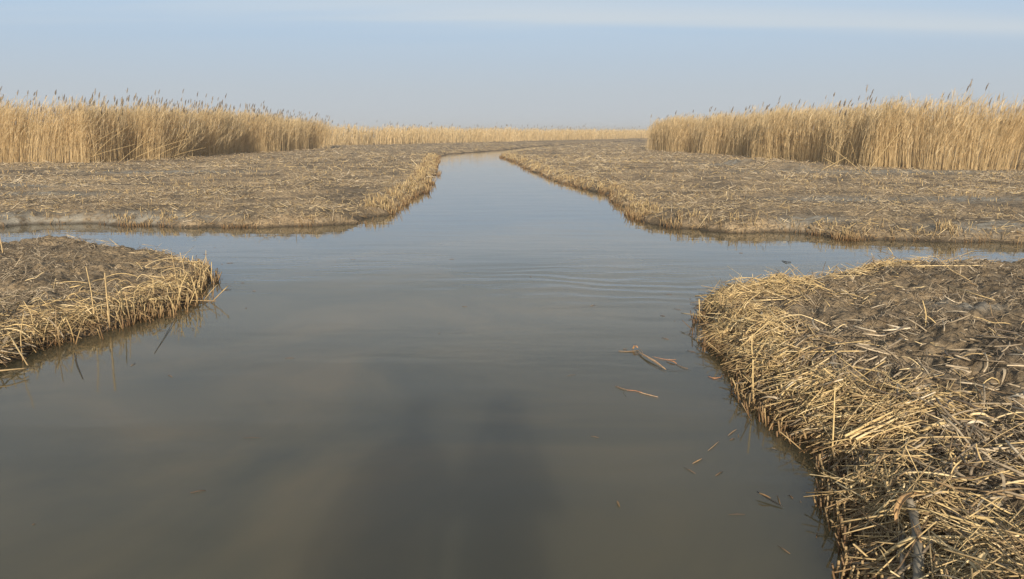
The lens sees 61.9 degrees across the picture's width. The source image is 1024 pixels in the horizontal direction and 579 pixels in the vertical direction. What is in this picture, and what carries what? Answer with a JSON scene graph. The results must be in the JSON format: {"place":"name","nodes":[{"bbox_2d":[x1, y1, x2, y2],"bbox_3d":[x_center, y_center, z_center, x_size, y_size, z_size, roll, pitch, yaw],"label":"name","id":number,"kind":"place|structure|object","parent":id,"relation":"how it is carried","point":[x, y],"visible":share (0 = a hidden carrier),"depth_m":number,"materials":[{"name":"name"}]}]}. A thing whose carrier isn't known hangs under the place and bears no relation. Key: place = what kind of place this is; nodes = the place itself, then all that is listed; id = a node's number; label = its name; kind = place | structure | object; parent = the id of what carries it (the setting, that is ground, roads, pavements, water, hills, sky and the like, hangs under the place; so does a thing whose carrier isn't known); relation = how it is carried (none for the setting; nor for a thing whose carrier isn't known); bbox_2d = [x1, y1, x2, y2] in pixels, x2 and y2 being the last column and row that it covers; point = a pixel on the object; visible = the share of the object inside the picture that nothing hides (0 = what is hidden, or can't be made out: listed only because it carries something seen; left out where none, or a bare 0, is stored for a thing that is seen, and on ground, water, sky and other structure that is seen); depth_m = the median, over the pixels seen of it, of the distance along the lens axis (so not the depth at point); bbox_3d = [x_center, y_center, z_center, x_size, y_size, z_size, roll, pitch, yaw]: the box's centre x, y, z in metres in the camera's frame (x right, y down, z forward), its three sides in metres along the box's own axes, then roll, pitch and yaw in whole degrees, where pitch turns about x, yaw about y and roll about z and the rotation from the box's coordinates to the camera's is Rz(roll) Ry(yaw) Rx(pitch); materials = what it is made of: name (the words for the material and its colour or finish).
{"place":"outdoors","nodes":[
{"label":"outdoors","id":0,"kind":"place"},
{"bbox_2d":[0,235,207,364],"bbox_3d":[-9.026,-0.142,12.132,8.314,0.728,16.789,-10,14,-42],"label":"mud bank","id":1,"kind":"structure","parent":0,"point":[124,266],"depth_m":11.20,"materials":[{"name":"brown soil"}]},
{"bbox_2d":[20,313,23,360],"bbox_3d":[-4.288,0.442,7.490,0.055,0.477,0.020,-6,12,-27],"label":"cut reed stub","id":2,"kind":"object","parent":1,"relation":"on","point":[20,335],"visible":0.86,"depth_m":7.47,"materials":[{"name":"plant"}]},
{"bbox_2d":[85,266,94,318],"bbox_3d":[-4.256,0.062,8.617,0.056,0.598,0.017,5,12,26],"label":"cut reed stub","id":3,"kind":"object","parent":1,"relation":"on","point":[91,291],"visible":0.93,"depth_m":8.61,"materials":[{"name":"plant"}]},
{"bbox_2d":[0,229,221,367],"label":"straw litter","id":4,"kind":"object","parent":1,"relation":"on","point":[63,312],"visible":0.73,"depth_m":9.44,"materials":[{"name":"beige plant"}]},
{"bbox_2d":[0,367,27,370],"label":"cut reed stalk","id":5,"kind":"object","parent":4,"relation":"on","point":[13,369],"visible":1,"depth_m":7.01,"materials":[{"name":"plant"}]},
{"bbox_2d":[0,330,28,346],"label":"cut reed stalk","id":6,"kind":"object","parent":4,"relation":"on","point":[12,339],"visible":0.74,"depth_m":7.58,"materials":[{"name":"plant"}]},
{"bbox_2d":[5,329,27,364],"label":"cut reed stalk","id":7,"kind":"object","parent":4,"relation":"on","point":[17,348],"visible":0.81,"depth_m":7.37,"materials":[{"name":"plant"}]},
{"bbox_2d":[1,328,33,340],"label":"cut reed stalk","id":8,"kind":"object","parent":4,"relation":"on","point":[17,330],"visible":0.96,"depth_m":7.77,"materials":[{"name":"plant"}]},
{"bbox_2d":[0,286,38,300],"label":"cut reed stalk","id":9,"kind":"object","parent":4,"relation":"on","point":[18,293],"visible":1,"depth_m":9.38,"materials":[{"name":"plant"}]},
{"bbox_2d":[5,324,43,335],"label":"cut reed stalk","id":10,"kind":"object","parent":4,"relation":"on","point":[26,325],"visible":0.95,"depth_m":7.92,"materials":[{"name":"plant"}]},
{"bbox_2d":[0,287,49,310],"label":"cut reed stalk","id":11,"kind":"object","parent":4,"relation":"on","point":[19,301],"visible":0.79,"depth_m":8.98,"materials":[{"name":"plant"}]},
{"bbox_2d":[104,272,110,327],"bbox_3d":[-4.047,0.109,8.531,0.018,0.560,0.040,-8,14,-38],"label":"cut reed stub","id":12,"kind":"object","parent":4,"relation":"on","point":[107,301],"visible":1,"depth_m":8.53,"materials":[{"name":"plant"}]},
{"bbox_2d":[150,298,213,300],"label":"cut reed stalk","id":13,"kind":"object","parent":4,"relation":"on","point":[179,299],"visible":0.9,"depth_m":9.76,"materials":[{"name":"plant"}]},
{"bbox_2d":[119,284,123,320],"bbox_3d":[-4.055,0.151,8.874,0.018,0.428,0.030,7,13,32],"label":"cut reed stub","id":14,"kind":"object","parent":1,"relation":"on","point":[122,301],"visible":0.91,"depth_m":8.87,"materials":[{"name":"plant"}]},
{"bbox_2d":[0,131,651,227],"bbox_3d":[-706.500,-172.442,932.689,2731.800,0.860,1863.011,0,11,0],"label":"mud bank","id":15,"kind":"structure","parent":0,"point":[98,216],"depth_m":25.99,"materials":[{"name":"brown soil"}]},
{"bbox_2d":[94,88,95,161],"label":"tall reed","id":16,"kind":"object","parent":15,"relation":"on","point":[94,112],"visible":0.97,"depth_m":45.98,"materials":[{"name":"beige plant"}]},
{"bbox_2d":[0,90,343,162],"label":"reed bed","id":17,"kind":"object","parent":15,"relation":"on","point":[78,126],"visible":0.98,"depth_m":50.70,"materials":[{"name":"beige plant"}]},
{"bbox_2d":[2,210,373,228],"bbox_3d":[-8.015,-1.508,18.241,9.886,0.362,1.430,0,11,0],"label":"cut stubble","id":18,"kind":"object","parent":15,"relation":"on","point":[163,224],"visible":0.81,"depth_m":18.06,"materials":[{"name":"beige plant"}]},
{"bbox_2d":[0,153,426,216],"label":"cut stubble","id":19,"kind":"object","parent":15,"relation":"on","point":[193,178],"visible":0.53,"depth_m":30.80,"materials":[{"name":"beige plant"}]},
{"bbox_2d":[32,115,651,145],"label":"reed bed","id":20,"kind":"object","parent":15,"relation":"on","point":[412,134],"visible":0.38,"depth_m":122.03,"materials":[{"name":"beige plant"}]},
{"bbox_2d":[359,152,441,213],"bbox_3d":[-4.260,-6.185,42.777,1.606,0.535,45.537,-1,11,-3],"label":"cut stubble","id":21,"kind":"object","parent":15,"relation":"on","point":[421,178],"visible":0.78,"depth_m":26.92,"materials":[{"name":"beige plant"}]},
{"bbox_2d":[0,130,1023,578],"bbox_3d":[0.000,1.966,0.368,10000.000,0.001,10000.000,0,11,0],"label":"water","id":22,"kind":"structure","parent":0,"point":[366,398],"depth_m":6.14,"materials":[{"name":"grey liquid"}]},
{"bbox_2d":[55,305,56,345],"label":"cut reed stub","id":23,"kind":"object","parent":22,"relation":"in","point":[56,326],"visible":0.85,"depth_m":8.04,"materials":[{"name":"plant"}]},
{"bbox_2d":[57,320,62,344],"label":"cut reed stub","id":24,"kind":"object","parent":22,"relation":"in","point":[58,331],"visible":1,"depth_m":8.00,"materials":[{"name":"plant"}]},
{"bbox_2d":[65,317,74,342],"bbox_3d":[-4.189,0.402,8.093,0.021,0.317,0.094,1,11,5],"label":"cut reed stub","id":25,"kind":"object","parent":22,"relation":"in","point":[71,330],"visible":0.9,"depth_m":8.11,"materials":[{"name":"plant"}]},
{"bbox_2d":[32,265,841,553],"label":"floating scraps","id":26,"kind":"object","parent":22,"relation":"on","point":[573,374],"visible":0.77,"depth_m":5.63,"materials":[{"name":"plant"}]},
{"bbox_2d":[638,351,664,368],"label":"floating leaf","id":27,"kind":"object","parent":22,"relation":"on","point":[653,360],"visible":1,"depth_m":7.47,"materials":[{"name":"plant"}]},
{"bbox_2d":[752,359,753,401],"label":"cut reed stub","id":28,"kind":"object","parent":22,"relation":"in","point":[753,378],"visible":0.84,"depth_m":6.22,"materials":[{"name":"plant"}]},
{"bbox_2d":[757,491,782,506],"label":"floating twig","id":29,"kind":"object","parent":22,"relation":"on","point":[765,496],"visible":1,"depth_m":4.67,"materials":[{"name":"plant"}]},
{"bbox_2d":[780,432,804,452],"bbox_3d":[1.788,0.986,5.389,0.197,0.162,0.023,3,11,14],"label":"cut reed stub","id":30,"kind":"object","parent":22,"relation":"in","point":[794,443],"visible":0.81,"depth_m":5.38,"materials":[{"name":"plant"}]},
{"bbox_2d":[0,0,1023,129],"label":"sky","id":31,"kind":"structure","parent":0,"point":[601,64],"materials":[{"name":"blue"}]},
{"bbox_2d":[500,140,1023,242],"bbox_3d":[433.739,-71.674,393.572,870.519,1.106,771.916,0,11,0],"label":"mud bank","id":32,"kind":"structure","parent":0,"point":[811,217],"depth_m":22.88,"materials":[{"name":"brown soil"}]},
{"bbox_2d":[499,152,984,242],"bbox_3d":[1.550,-5.599,39.841,5.338,0.464,51.635,-2,11,-10],"label":"cut stubble","id":33,"kind":"object","parent":32,"relation":"on","point":[635,215],"visible":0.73,"depth_m":19.81,"materials":[{"name":"beige plant"}]},
{"bbox_2d":[532,153,1023,225],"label":"cut stubble","id":34,"kind":"object","parent":32,"relation":"on","point":[805,181],"visible":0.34,"depth_m":29.54,"materials":[{"name":"beige plant"}]},
{"bbox_2d":[645,86,1023,170],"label":"reed bed","id":35,"kind":"object","parent":32,"relation":"on","point":[809,134],"visible":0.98,"depth_m":42.42,"materials":[{"name":"beige plant"}]},
{"bbox_2d":[708,220,1021,243],"bbox_3d":[8.814,-1.042,15.646,10.238,0.399,1.477,3,11,14],"label":"cut stubble","id":36,"kind":"object","parent":32,"relation":"on","point":[951,224],"visible":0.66,"depth_m":15.77,"materials":[{"name":"beige plant"}]},
{"bbox_2d":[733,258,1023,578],"bbox_3d":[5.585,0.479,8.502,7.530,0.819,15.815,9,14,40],"label":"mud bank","id":37,"kind":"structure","parent":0,"point":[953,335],"depth_m":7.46,"materials":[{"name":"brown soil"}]},
{"bbox_2d":[820,360,887,372],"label":"cut reed stalk","id":38,"kind":"object","parent":37,"relation":"on","point":[857,367],"visible":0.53,"depth_m":6.24,"materials":[{"name":"plant"}]},
{"bbox_2d":[690,250,1023,578],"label":"straw litter","id":39,"kind":"object","parent":37,"relation":"on","point":[881,402],"visible":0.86,"depth_m":5.32,"materials":[{"name":"beige plant"}]},
{"bbox_2d":[682,313,719,319],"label":"cut reed stalk","id":40,"kind":"object","parent":39,"relation":"on","point":[700,315],"visible":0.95,"depth_m":8.67,"materials":[{"name":"plant"}]},
{"bbox_2d":[745,299,784,301],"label":"cut reed stalk","id":41,"kind":"object","parent":39,"relation":"on","point":[765,300],"visible":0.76,"depth_m":8.80,"materials":[{"name":"plant"}]},
{"bbox_2d":[779,345,805,354],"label":"cut reed stalk","id":42,"kind":"object","parent":39,"relation":"on","point":[792,347],"visible":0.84,"depth_m":6.66,"materials":[{"name":"plant"}]},
{"bbox_2d":[730,350,858,353],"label":"cut reed stalk","id":43,"kind":"object","parent":39,"relation":"on","point":[804,352],"visible":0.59,"depth_m":6.64,"materials":[{"name":"plant"}]},
{"bbox_2d":[772,314,830,326],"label":"cut reed stalk","id":44,"kind":"object","parent":39,"relation":"on","point":[805,316],"visible":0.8,"depth_m":7.69,"materials":[{"name":"plant"}]},
{"bbox_2d":[781,346,827,371],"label":"cut reed stalk","id":45,"kind":"object","parent":39,"relation":"on","point":[806,353],"visible":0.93,"depth_m":6.52,"materials":[{"name":"plant"}]},
{"bbox_2d":[803,386,822,418],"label":"cut reed stalk","id":46,"kind":"object","parent":39,"relation":"on","point":[812,400],"visible":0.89,"depth_m":5.64,"materials":[{"name":"plant"}]},
{"bbox_2d":[798,335,845,345],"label":"cut reed stalk","id":47,"kind":"object","parent":39,"relation":"on","point":[820,335],"visible":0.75,"depth_m":6.94,"materials":[{"name":"plant"}]},
{"bbox_2d":[798,389,850,414],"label":"cut reed stalk","id":48,"kind":"object","parent":39,"relation":"on","point":[818,407],"visible":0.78,"depth_m":5.54,"materials":[{"name":"plant"}]},
{"bbox_2d":[831,387,835,453],"bbox_3d":[1.925,0.788,5.106,0.011,0.416,0.030,-2,11,-12],"label":"cut reed stub","id":49,"kind":"object","parent":39,"relation":"on","point":[833,419],"visible":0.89,"depth_m":5.10,"materials":[{"name":"plant"}]},
{"bbox_2d":[828,340,869,346],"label":"cut reed stalk","id":50,"kind":"object","parent":39,"relation":"on","point":[848,342],"visible":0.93,"depth_m":6.64,"materials":[{"name":"plant"}]},
{"bbox_2d":[830,424,888,453],"bbox_3d":[2.042,0.876,5.064,0.389,0.065,0.047,-35,1,16],"label":"cut reed stalk","id":51,"kind":"object","parent":39,"relation":"on","point":[860,431],"visible":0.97,"depth_m":5.03,"materials":[{"name":"plant"}]},
{"bbox_2d":[824,420,921,444],"bbox_3d":[2.106,0.839,4.990,0.540,0.132,0.039,-33,1,18],"label":"cut reed stalk","id":52,"kind":"object","parent":39,"relation":"on","point":[878,433],"visible":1,"depth_m":4.96,"materials":[{"name":"plant"}]},
{"bbox_2d":[860,480,900,494],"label":"cut reed stalk","id":53,"kind":"object","parent":39,"relation":"on","point":[894,484],"visible":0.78,"depth_m":4.29,"materials":[{"name":"plant"}]},
{"bbox_2d":[860,487,901,536],"bbox_3d":[1.808,1.076,4.169,0.367,0.065,0.047,-41,30,-24],"label":"cut reed stalk","id":54,"kind":"object","parent":39,"relation":"on","point":[875,513],"visible":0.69,"depth_m":4.14,"materials":[{"name":"plant"}]},
{"bbox_2d":[855,410,911,439],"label":"cut reed stalk","id":55,"kind":"object","parent":39,"relation":"on","point":[876,428],"visible":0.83,"depth_m":5.03,"materials":[{"name":"plant"}]},
{"bbox_2d":[876,545,898,578],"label":"cut reed stalk","id":56,"kind":"object","parent":39,"relation":"on","point":[885,559],"visible":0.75,"depth_m":3.70,"materials":[{"name":"plant"}]},
{"bbox_2d":[849,394,934,438],"bbox_3d":[2.323,0.770,5.187,0.769,0.155,0.024,-6,12,-29],"label":"cut reed stalk","id":57,"kind":"object","parent":39,"relation":"on","point":[861,432],"visible":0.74,"depth_m":5.11,"materials":[{"name":"plant"}]},
{"bbox_2d":[844,385,942,436],"bbox_3d":[2.425,0.755,5.338,1.191,0.090,0.051,-8,13,-38],"label":"cut reed stalk","id":58,"kind":"object","parent":39,"relation":"on","point":[853,431],"visible":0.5,"depth_m":5.06,"materials":[{"name":"plant"}]},
{"bbox_2d":[890,468,909,487],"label":"cut reed stalk","id":59,"kind":"object","parent":39,"relation":"on","point":[900,475],"visible":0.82,"depth_m":4.36,"materials":[{"name":"plant"}]},
{"bbox_2d":[899,533,905,578],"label":"thick stem","id":60,"kind":"object","parent":39,"relation":"on","point":[901,556],"visible":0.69,"depth_m":3.65,"materials":[{"name":"grey plant"}]},
{"bbox_2d":[853,537,959,578],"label":"cut reed stalk","id":61,"kind":"object","parent":39,"relation":"on","point":[897,546],"visible":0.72,"depth_m":3.71,"materials":[{"name":"plant"}]},
{"bbox_2d":[868,516,946,578],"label":"cut reed stalk","id":62,"kind":"object","parent":39,"relation":"on","point":[945,518],"visible":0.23,"depth_m":3.86,"materials":[{"name":"plant"}]},
{"bbox_2d":[885,422,934,432],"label":"cut reed stalk","id":63,"kind":"object","parent":39,"relation":"on","point":[908,431],"visible":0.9,"depth_m":4.96,"materials":[{"name":"plant"}]},
{"bbox_2d":[906,498,924,578],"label":"thick stem","id":64,"kind":"object","parent":39,"relation":"on","point":[918,562],"visible":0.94,"depth_m":3.62,"materials":[{"name":"grey plant"}]},
{"bbox_2d":[894,491,924,523],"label":"curled leaf","id":65,"kind":"object","parent":64,"relation":"on","point":[902,499],"visible":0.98,"depth_m":3.95,"materials":[{"name":"brown plant"}]},
{"bbox_2d":[881,471,966,481],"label":"cut reed stalk","id":66,"kind":"object","parent":39,"relation":"on","point":[909,472],"visible":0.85,"depth_m":4.32,"materials":[{"name":"plant"}]},
{"bbox_2d":[890,491,957,493],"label":"cut reed stalk","id":67,"kind":"object","parent":39,"relation":"on","point":[925,491],"visible":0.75,"depth_m":4.05,"materials":[{"name":"plant"}]},
{"bbox_2d":[864,507,984,526],"bbox_3d":[1.872,1.042,3.929,0.052,0.075,0.625,-7,-5,-33],"label":"cut reed stalk","id":68,"kind":"object","parent":39,"relation":"on","point":[947,515],"visible":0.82,"depth_m":3.84,"materials":[{"name":"plant"}]},
{"bbox_2d":[886,436,970,459],"bbox_3d":[2.283,0.901,4.752,0.504,0.172,0.030,-10,6,21],"label":"cut reed stalk","id":69,"kind":"object","parent":39,"relation":"on","point":[931,437],"visible":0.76,"depth_m":4.71,"materials":[{"name":"plant"}]},
{"bbox_2d":[919,568,941,578],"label":"cut reed stalk","id":70,"kind":"object","parent":39,"relation":"on","point":[935,571],"visible":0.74,"depth_m":3.45,"materials":[{"name":"plant"}]},
{"bbox_2d":[921,421,944,431],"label":"cut reed stalk","id":71,"kind":"object","parent":39,"relation":"on","point":[937,424],"visible":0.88,"depth_m":4.97,"materials":[{"name":"plant"}]},
{"bbox_2d":[905,478,963,493],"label":"cut reed stalk","id":72,"kind":"object","parent":39,"relation":"on","point":[923,479],"visible":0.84,"depth_m":4.13,"materials":[{"name":"plant"}]},
{"bbox_2d":[906,444,966,459],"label":"cut reed stalk","id":73,"kind":"object","parent":39,"relation":"on","point":[930,455],"visible":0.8,"depth_m":4.49,"materials":[{"name":"plant"}]},
{"bbox_2d":[888,265,985,265],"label":"cut reed stalk","id":74,"kind":"object","parent":39,"relation":"on","point":[943,265],"visible":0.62,"depth_m":10.83,"materials":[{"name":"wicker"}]},
{"bbox_2d":[911,535,968,539],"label":"cut reed stalk","id":75,"kind":"object","parent":39,"relation":"on","point":[949,537],"visible":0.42,"depth_m":3.71,"materials":[{"name":"plant"}]},
{"bbox_2d":[919,500,960,514],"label":"cut reed stalk","id":76,"kind":"object","parent":39,"relation":"on","point":[939,504],"visible":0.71,"depth_m":3.93,"materials":[{"name":"plant"}]},
{"bbox_2d":[927,558,984,565],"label":"cut reed stalk","id":77,"kind":"object","parent":39,"relation":"on","point":[955,561],"visible":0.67,"depth_m":3.46,"materials":[{"name":"plant"}]},
{"bbox_2d":[931,547,985,571],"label":"cut reed stalk","id":78,"kind":"object","parent":39,"relation":"on","point":[957,554],"visible":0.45,"depth_m":3.50,"materials":[{"name":"plant"}]},
{"bbox_2d":[916,470,1009,480],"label":"cut reed stalk","id":79,"kind":"object","parent":39,"relation":"on","point":[975,478],"visible":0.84,"depth_m":4.23,"materials":[{"name":"plant"}]},
{"bbox_2d":[950,550,977,578],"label":"cut reed stalk","id":80,"kind":"object","parent":39,"relation":"on","point":[962,566],"visible":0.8,"depth_m":3.40,"materials":[{"name":"plant"}]},
{"bbox_2d":[940,515,1007,528],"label":"cut reed stalk","id":81,"kind":"object","parent":39,"relation":"on","point":[989,520],"visible":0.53,"depth_m":3.86,"materials":[{"name":"plant"}]},
{"bbox_2d":[959,568,989,578],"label":"cut reed stalk","id":82,"kind":"object","parent":39,"relation":"on","point":[970,574],"visible":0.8,"depth_m":3.27,"materials":[{"name":"plant"}]},
{"bbox_2d":[950,490,1000,502],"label":"cut reed stalk","id":83,"kind":"object","parent":39,"relation":"on","point":[977,502],"visible":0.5,"depth_m":4.10,"materials":[{"name":"plant"}]},
{"bbox_2d":[931,487,1023,496],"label":"cut reed stalk","id":84,"kind":"object","parent":39,"relation":"on","point":[977,494],"visible":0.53,"depth_m":4.16,"materials":[{"name":"plant"}]},
{"bbox_2d":[970,552,986,573],"bbox_3d":[1.826,1.096,3.359,0.045,0.105,0.111,10,15,43],"label":"leaf sheath","id":85,"kind":"object","parent":39,"relation":"on","point":[983,555],"visible":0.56,"depth_m":3.38,"materials":[{"name":"plant"}]},
{"bbox_2d":[976,444,983,469],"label":"cut reed stalk","id":86,"kind":"object","parent":39,"relation":"on","point":[979,456],"visible":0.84,"depth_m":4.36,"materials":[{"name":"plant"}]},
{"bbox_2d":[943,532,1018,539],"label":"cut reed stalk","id":87,"kind":"object","parent":39,"relation":"on","point":[989,538],"visible":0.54,"depth_m":3.65,"materials":[{"name":"plant"}]},
{"bbox_2d":[946,526,1023,535],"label":"cut reed stalk","id":88,"kind":"object","parent":39,"relation":"on","point":[986,528],"visible":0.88,"depth_m":3.65,"materials":[{"name":"plant"}]},
{"bbox_2d":[951,487,1023,499],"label":"cut reed stalk","id":89,"kind":"object","parent":39,"relation":"on","point":[1003,494],"visible":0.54,"depth_m":4.09,"materials":[{"name":"plant"}]},
{"bbox_2d":[956,488,1023,520],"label":"cut reed stalk","id":90,"kind":"object","parent":39,"relation":"on","point":[988,493],"visible":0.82,"depth_m":4.02,"materials":[{"name":"plant"}]},
{"bbox_2d":[989,412,1023,422],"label":"cut reed stalk","id":91,"kind":"object","parent":39,"relation":"on","point":[1004,415],"visible":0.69,"depth_m":5.09,"materials":[{"name":"plant"}]},
{"bbox_2d":[853,544,882,570],"bbox_3d":[1.611,1.221,3.804,0.185,0.166,0.023,2,11,8],"label":"cut reed stub","id":92,"kind":"object","parent":37,"relation":"on","point":[859,549],"visible":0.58,"depth_m":3.80,"materials":[{"name":"plant"}]},
{"bbox_2d":[870,493,930,531],"bbox_3d":[1.865,1.123,4.094,0.300,0.320,0.041,2,11,9],"label":"cut reed stalk","id":93,"kind":"object","parent":37,"relation":"on","point":[897,499],"visible":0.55,"depth_m":4.07,"materials":[{"name":"plant"}]},
{"bbox_2d":[932,254,969,280],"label":"cut reed stalk","id":94,"kind":"object","parent":37,"relation":"on","point":[952,270],"visible":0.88,"depth_m":10.01,"materials":[{"name":"plant"}]},
{"bbox_2d":[930,418,983,421],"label":"cut reed stalk","id":95,"kind":"object","parent":37,"relation":"on","point":[959,419],"visible":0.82,"depth_m":5.04,"materials":[{"name":"plant"}]},
{"bbox_2d":[948,286,994,299],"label":"cut reed stalk","id":96,"kind":"object","parent":37,"relation":"on","point":[970,292],"visible":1,"depth_m":8.76,"materials":[{"name":"plant"}]},
{"bbox_2d":[967,412,994,422],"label":"cut reed stalk","id":97,"kind":"object","parent":37,"relation":"on","point":[977,413],"visible":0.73,"depth_m":5.08,"materials":[{"name":"plant"}]},
{"bbox_2d":[968,491,1023,516],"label":"cut reed stalk","id":98,"kind":"object","parent":37,"relation":"on","point":[998,507],"visible":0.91,"depth_m":3.92,"materials":[{"name":"plant"}]},
{"bbox_2d":[991,480,1023,490],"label":"cut reed stalk","id":99,"kind":"object","parent":37,"relation":"on","point":[1008,483],"visible":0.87,"depth_m":4.18,"materials":[{"name":"plant"}]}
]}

